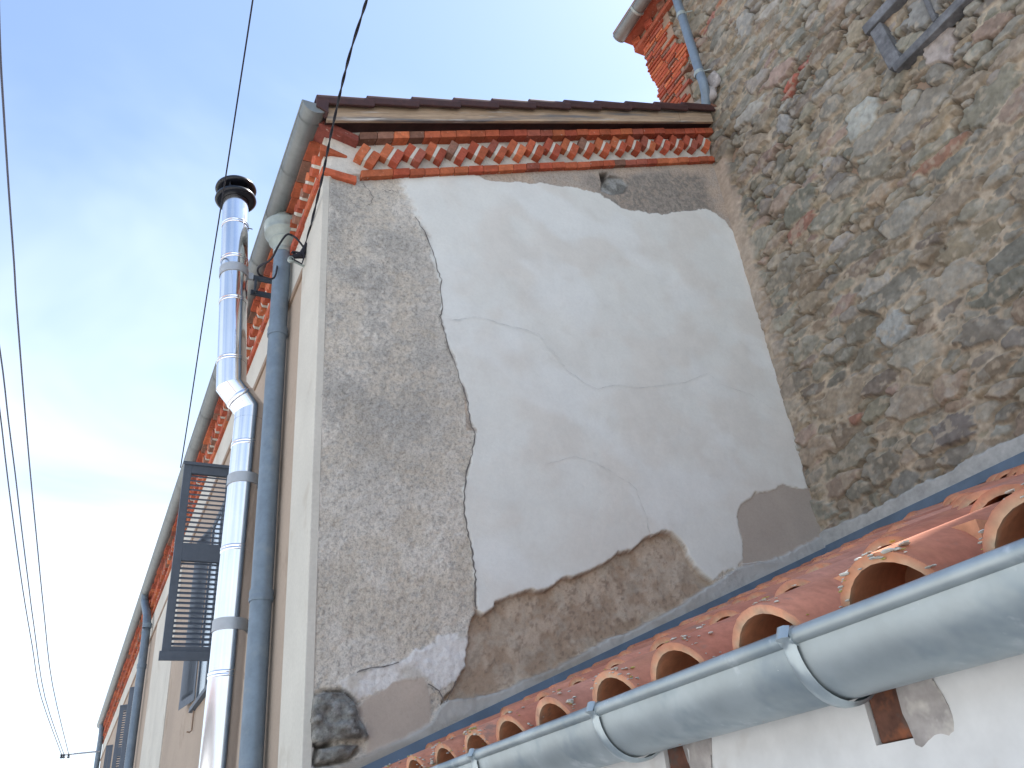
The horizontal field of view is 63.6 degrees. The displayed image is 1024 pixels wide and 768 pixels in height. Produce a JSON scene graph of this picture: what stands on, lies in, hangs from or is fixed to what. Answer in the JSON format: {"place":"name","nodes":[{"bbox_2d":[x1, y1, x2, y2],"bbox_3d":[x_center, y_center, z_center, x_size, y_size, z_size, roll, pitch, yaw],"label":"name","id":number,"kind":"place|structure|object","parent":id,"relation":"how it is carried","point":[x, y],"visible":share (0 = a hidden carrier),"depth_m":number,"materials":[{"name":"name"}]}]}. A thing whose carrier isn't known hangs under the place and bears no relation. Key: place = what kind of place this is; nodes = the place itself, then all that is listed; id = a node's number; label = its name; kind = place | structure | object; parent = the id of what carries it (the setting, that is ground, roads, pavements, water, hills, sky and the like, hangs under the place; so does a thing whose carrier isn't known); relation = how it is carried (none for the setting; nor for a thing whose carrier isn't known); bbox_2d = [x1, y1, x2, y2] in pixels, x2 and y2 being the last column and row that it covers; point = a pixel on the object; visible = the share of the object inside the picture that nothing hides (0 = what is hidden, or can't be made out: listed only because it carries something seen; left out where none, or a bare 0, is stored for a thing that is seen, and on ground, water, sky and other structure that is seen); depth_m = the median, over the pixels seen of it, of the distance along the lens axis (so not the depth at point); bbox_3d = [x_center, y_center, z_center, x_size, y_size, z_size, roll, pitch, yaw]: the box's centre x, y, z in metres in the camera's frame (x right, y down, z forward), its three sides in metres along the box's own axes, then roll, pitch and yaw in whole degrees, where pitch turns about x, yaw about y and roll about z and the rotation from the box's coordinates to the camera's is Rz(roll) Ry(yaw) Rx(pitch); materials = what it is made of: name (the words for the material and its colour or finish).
{"place":"outdoors","nodes":[
{"label":"outdoors","id":0,"kind":"place"},
{"bbox_2d":[0,0,659,767],"label":"sky","id":1,"kind":"structure","parent":0,"point":[119,114],"materials":[{"name":"blue"}]},
{"label":"street ground","id":2,"kind":"structure","parent":0,"visible":0},
{"bbox_2d":[100,94,824,767],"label":"plaster house","id":3,"kind":"structure","parent":2,"relation":"on","point":[536,426],"depth_m":4.72,"materials":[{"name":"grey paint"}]},
{"bbox_2d":[60,751,99,758],"bbox_3d":[-10.214,8.762,19.538,0.845,0.148,0.068,10,-34,-24],"label":"wire bracket","id":4,"kind":"object","parent":3,"relation":"attached to","point":[64,755],"visible":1,"depth_m":19.47,"materials":[{"name":"grey metal"}]},
{"bbox_2d":[0,410,61,754],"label":"overhead wire","id":5,"kind":"object","parent":4,"relation":"attached to","point":[19,563],"visible":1,"depth_m":11.25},
{"bbox_2d":[0,348,63,753],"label":"overhead wire","id":6,"kind":"object","parent":4,"relation":"attached to","point":[21,523],"visible":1,"depth_m":10.33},
{"bbox_2d":[0,20,68,753],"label":"overhead wire","id":7,"kind":"object","parent":4,"relation":"attached to","point":[6,152],"visible":1,"depth_m":7.42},
{"bbox_2d":[93,724,103,767],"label":"downpipe","id":8,"kind":"object","parent":3,"relation":"attached to","point":[99,747],"visible":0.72,"depth_m":19.83,"materials":[{"name":"grey metal"}]},
{"bbox_2d":[124,594,151,767],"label":"downpipe","id":9,"kind":"object","parent":3,"relation":"attached to","point":[141,667],"visible":0.97,"depth_m":10.92,"materials":[{"name":"grey metal"}]},
{"bbox_2d":[188,503,223,712],"bbox_3d":[-2.293,1.624,6.317,0.059,1.505,1.000,10,-34,-24],"label":"window","id":10,"kind":"structure","parent":3,"relation":"in","point":[203,668],"depth_m":6.36,"materials":[{"name":"grey paint"}]},
{"bbox_2d":[97,99,324,727],"bbox_3d":[-5.683,3.449,12.645,0.154,0.149,20.785,10,-34,-25],"label":"roof gutter","id":11,"kind":"object","parent":3,"relation":"attached to","point":[309,118],"visible":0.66,"depth_m":6.31,"materials":[{"name":"metal"}]},
{"bbox_2d":[180,0,253,467],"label":"service cable","id":12,"kind":"object","parent":3,"relation":"attached to","point":[219,214],"visible":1,"depth_m":4.99,"materials":[{"name":"black rubber"}]},
{"bbox_2d":[199,175,271,767],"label":"flue pipe","id":13,"kind":"object","parent":3,"relation":"attached to","point":[235,391],"visible":0.95,"depth_m":4.60,"materials":[{"name":"metal"}]},
{"bbox_2d":[238,212,293,767],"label":"downpipe","id":14,"kind":"object","parent":3,"relation":"attached to","point":[277,227],"visible":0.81,"depth_m":4.37,"materials":[{"name":"grey metal"}]},
{"bbox_2d":[287,242,306,266],"bbox_3d":[-1.252,-0.768,4.867,0.134,0.170,0.056,21,-40,-38],"label":"wall hook","id":15,"kind":"object","parent":3,"relation":"attached to","point":[293,257],"depth_m":4.85,"materials":[{"name":"metal"}]},
{"bbox_2d":[257,233,303,279],"bbox_3d":[-1.444,-0.780,5.033,0.217,0.330,0.476,16,-37,-33],"label":"service cable","id":16,"kind":"object","parent":15,"relation":"attached to","point":[277,247],"visible":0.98,"depth_m":4.87,"materials":[{"name":"black rubber"}]},
{"bbox_2d":[291,0,367,253],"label":"service cable","id":17,"kind":"object","parent":15,"relation":"attached to","point":[340,92],"visible":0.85,"depth_m":4.18,"materials":[{"name":"black rubber"}]},
{"bbox_2d":[361,451,1023,767],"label":"house","id":18,"kind":"structure","parent":2,"relation":"on","point":[972,717],"depth_m":1.32,"materials":[{"name":"tile"}]},
{"bbox_2d":[430,538,1023,767],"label":"roof gutter","id":19,"kind":"object","parent":18,"relation":"attached to","point":[965,614],"visible":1,"depth_m":1.18,"materials":[{"name":"metal"}]},
{"bbox_2d":[613,0,1023,546],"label":"stone house","id":20,"kind":"structure","parent":2,"relation":"on","point":[868,163],"depth_m":5.05,"materials":[{"name":"grey stone"}]},
{"bbox_2d":[613,0,650,42],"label":"roof gutter","id":21,"kind":"object","parent":20,"relation":"attached to","point":[635,13],"visible":1,"depth_m":7.85,"materials":[{"name":"metal"}]},
{"bbox_2d":[672,0,720,104],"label":"downpipe","id":22,"kind":"object","parent":20,"relation":"attached to","point":[708,92],"visible":0.97,"depth_m":6.90,"materials":[{"name":"grey metal"}]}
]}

